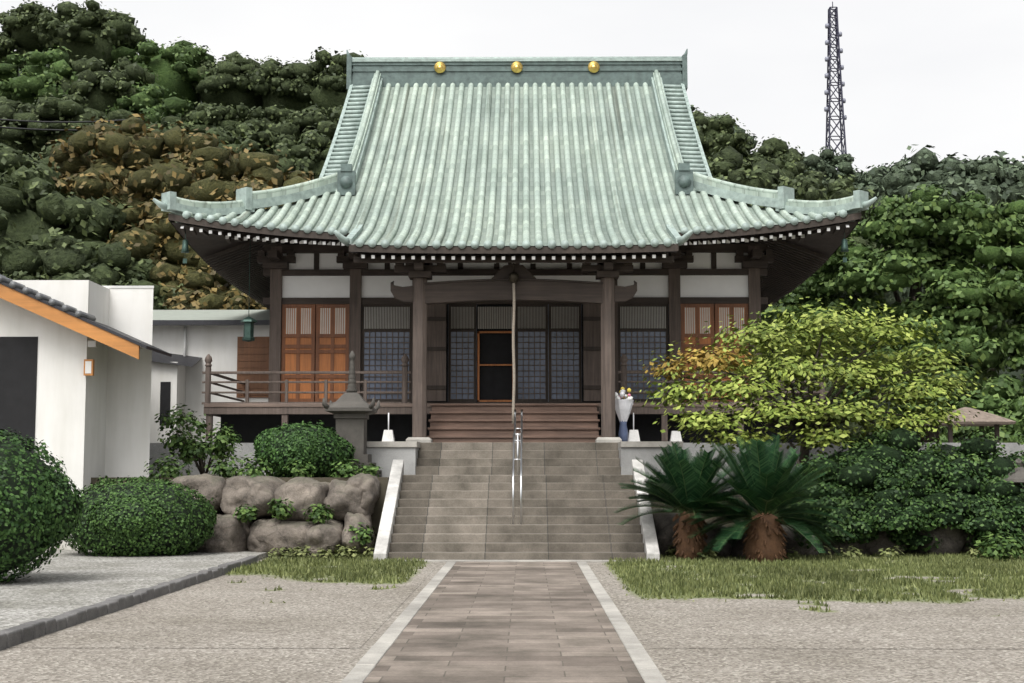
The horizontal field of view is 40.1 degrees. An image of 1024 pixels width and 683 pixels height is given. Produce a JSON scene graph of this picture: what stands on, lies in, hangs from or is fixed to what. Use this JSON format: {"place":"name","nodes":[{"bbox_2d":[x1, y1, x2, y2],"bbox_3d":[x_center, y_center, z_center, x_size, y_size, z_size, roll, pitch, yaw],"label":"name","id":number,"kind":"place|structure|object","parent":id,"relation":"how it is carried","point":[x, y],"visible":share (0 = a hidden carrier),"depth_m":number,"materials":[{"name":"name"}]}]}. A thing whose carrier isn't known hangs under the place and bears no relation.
{"place":"outdoors","nodes":[
{"label":"outdoors","id":0,"kind":"place"},
{"bbox_2d":[19,64,713,176],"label":"hill terrain","id":1,"kind":"structure","parent":0,"point":[47,65],"depth_m":136.01,"materials":[{"name":"green plant"}]},
{"bbox_2d":[363,562,644,682],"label":"stone path","id":2,"kind":"structure","parent":0,"point":[510,622],"depth_m":13.82,"materials":[{"name":"grey stone"}]},
{"bbox_2d":[0,0,1023,442],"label":"forest","id":3,"kind":"object","parent":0,"point":[944,232],"depth_m":59.36,"materials":[{"name":"green plant"}]},
{"bbox_2d":[0,118,880,240],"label":"power lines","id":4,"kind":"object","parent":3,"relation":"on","point":[82,122],"visible":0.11,"depth_m":94.63,"materials":[{"name":"black metal"}]},
{"bbox_2d":[0,563,1023,682],"bbox_3d":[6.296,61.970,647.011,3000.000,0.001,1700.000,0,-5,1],"label":"ground","id":5,"kind":"structure","parent":0,"point":[177,665],"depth_m":11.75,"materials":[{"name":"grey gravel"}]},
{"bbox_2d":[0,556,257,650],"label":"bed edging stones","id":6,"kind":"object","parent":5,"relation":"on","point":[20,633],"visible":0.76,"depth_m":15.91,"materials":[{"name":"grey stone"}]},
{"bbox_2d":[0,550,267,630],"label":"gravel terrace bed","id":7,"kind":"object","parent":5,"relation":"on","point":[63,581],"depth_m":19.95,"materials":[{"name":"grey gravel"}]},
{"bbox_2d":[0,274,269,549],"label":"buildings","id":8,"kind":"structure","parent":5,"relation":"on","point":[95,378],"depth_m":28.82,"materials":[{"name":"white paint"}]},
{"bbox_2d":[341,560,669,682],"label":"path kerb","id":9,"kind":"structure","parent":5,"relation":"on","point":[371,658],"depth_m":14.26,"materials":[{"name":"stone"}]},
{"bbox_2d":[0,404,1023,583],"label":"garden shrub","id":10,"kind":"object","parent":5,"relation":"on","point":[889,479],"depth_m":26.62,"materials":[{"name":"green plant"}]},
{"bbox_2d":[9,556,1023,648],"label":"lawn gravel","id":11,"kind":"structure","parent":5,"relation":"on","point":[222,611],"depth_m":15.31,"materials":[{"name":"grey gravel"}]},
{"bbox_2d":[388,442,645,559],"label":"stone stairs","id":12,"kind":"structure","parent":5,"relation":"on","point":[454,501],"depth_m":27.35,"materials":[{"name":"grey stone"}]},
{"bbox_2d":[512,409,522,523],"bbox_3d":[0.121,2.503,29.184,0.192,2.397,4.822,0,-5,1],"label":"stair handrail","id":13,"kind":"object","parent":12,"relation":"on","point":[517,440],"visible":1,"depth_m":27.77,"materials":[{"name":"silver metal"}]},
{"bbox_2d":[374,460,659,560],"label":"stair stringers","id":14,"kind":"object","parent":5,"relation":"on","point":[387,523],"visible":0.45,"depth_m":26.40,"materials":[{"name":"stone"}]},
{"bbox_2d":[91,441,1023,551],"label":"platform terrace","id":15,"kind":"structure","parent":5,"relation":"on","point":[385,454],"depth_m":30.50,"materials":[{"name":"concrete"}]},
{"bbox_2d":[322,351,381,476],"bbox_3d":[-3.452,1.554,30.222,1.240,2.740,1.240,0,-5,1],"label":"stone lantern","id":16,"kind":"object","parent":15,"relation":"on","point":[351,409],"visible":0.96,"depth_m":29.89,"materials":[{"name":"grey stone"}]},
{"bbox_2d":[353,253,673,442],"bbox_3d":[0.056,0.156,34.928,7.600,4.838,3.820,0,-5,1],"label":"entrance porch","id":17,"kind":"object","parent":15,"relation":"on","point":[421,293],"visible":0.93,"depth_m":33.61,"materials":[{"name":"brown wood"}]},
{"bbox_2d":[201,354,827,442],"bbox_3d":[0.144,2.244,43.646,15.700,2.300,19.970,0,-5,1],"label":"veranda","id":18,"kind":"object","parent":15,"relation":"on","point":[484,422],"visible":0.59,"depth_m":35.12,"materials":[{"name":"brown wood"}]},
{"bbox_2d":[257,241,773,402],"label":"hall walls","id":19,"kind":"structure","parent":15,"relation":"on","point":[332,307],"depth_m":36.93,"materials":[{"name":"brown wood"}]},
{"bbox_2d":[508,263,518,423],"bbox_3d":[0.041,-0.033,33.399,0.260,3.970,0.260,0,-5,1],"label":"bell rope","id":20,"kind":"object","parent":19,"relation":"attached to","point":[513,277],"visible":0.94,"depth_m":33.39,"materials":[{"name":"beige fabric"}]},
{"bbox_2d":[181,228,848,341],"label":"wind bells","id":21,"kind":"object","parent":19,"relation":"attached to","point":[248,331],"visible":0.98,"depth_m":35.51,"materials":[{"name":"green metal"}]},
{"bbox_2d":[153,49,876,268],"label":"hall roof","id":22,"kind":"structure","parent":19,"relation":"on","point":[584,154],"depth_m":39.27,"materials":[{"name":"green metal"}]},
{"bbox_2d":[172,221,857,311],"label":"roof eaves","id":23,"kind":"object","parent":19,"relation":"attached to","point":[801,256],"visible":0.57,"depth_m":37.79,"materials":[{"name":"brown wood"}]},
{"bbox_2d":[382,413,681,440],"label":"white post bases","id":24,"kind":"object","parent":15,"relation":"on","point":[388,434],"visible":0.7,"depth_m":34.05,"materials":[{"name":"stone"}]},
{"bbox_2d":[615,387,633,440],"bbox_3d":[2.697,1.790,33.952,0.504,1.404,0.518,0,-5,1],"label":"flower bouquet","id":25,"kind":"object","parent":15,"relation":"on","point":[623,405],"visible":0.99,"depth_m":33.83,"materials":[{"name":"white paper"}]},
{"bbox_2d":[919,407,1015,442],"bbox_3d":[11.913,2.737,36.788,1.960,2.045,1.960,0,-5,1],"label":"thatched shelter","id":26,"kind":"object","parent":15,"relation":"on","point":[982,419],"visible":0.41,"depth_m":36.17,"materials":[{"name":"brown wood"}]},
{"bbox_2d":[170,473,1023,557],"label":"garden rocks","id":27,"kind":"object","parent":5,"relation":"on","point":[352,500],"visible":0.49,"depth_m":26.79,"materials":[{"name":"grey stone"}]},
{"bbox_2d":[225,543,1023,615],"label":"lawn grass","id":28,"kind":"structure","parent":5,"relation":"on","point":[794,566],"depth_m":21.81,"materials":[{"name":"green plant"}]},
{"bbox_2d":[614,441,747,525],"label":"cycad fronds","id":29,"kind":"object","parent":5,"relation":"on","point":[682,483],"visible":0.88,"depth_m":25.37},
{"bbox_2d":[672,511,707,559],"bbox_3d":[3.255,3.561,25.649,0.651,0.986,0.652,0,-5,1],"label":"cycad trunk","id":30,"kind":"object","parent":5,"relation":"on","point":[687,546],"visible":0.73,"depth_m":25.46,"materials":[{"name":"brown plant"}]},
{"bbox_2d":[742,513,787,562],"bbox_3d":[4.545,3.544,25.235,0.809,0.930,0.808,0,-5,1],"label":"cycad trunk","id":31,"kind":"object","parent":5,"relation":"on","point":[764,538],"visible":0.91,"depth_m":24.98,"materials":[{"name":"brown plant"}]},
{"bbox_2d":[677,433,854,558],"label":"cycad fronds","id":32,"kind":"object","parent":31,"relation":"on","point":[766,482],"visible":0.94,"depth_m":25.00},
{"bbox_2d":[633,296,993,467],"bbox_3d":[6.141,1.720,29.534,7.560,5.293,4.940,2,-6,-21],"label":"maple tree","id":33,"kind":"object","parent":5,"relation":"on","point":[860,373],"depth_m":28.94,"materials":[{"name":"green plant"}]},
{"bbox_2d":[1000,458,1023,492],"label":"stone lantern","id":34,"kind":"object","parent":5,"relation":"on","point":[1016,477],"visible":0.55,"depth_m":27.31,"materials":[{"name":"grey stone"}]},
{"bbox_2d":[0,0,1023,172],"label":"sky","id":35,"kind":"structure","parent":0,"point":[946,75],"materials":[{"name":"white"}]},
{"bbox_2d":[845,348,1023,439],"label":"hill terrain","id":36,"kind":"structure","parent":0,"point":[1018,373],"depth_m":168.61,"materials":[{"name":"green plant"}]},
{"bbox_2d":[824,2,846,169],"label":"transmission tower","id":37,"kind":"structure","parent":36,"relation":"on","point":[828,59],"depth_m":305.64,"materials":[{"name":"metal"}]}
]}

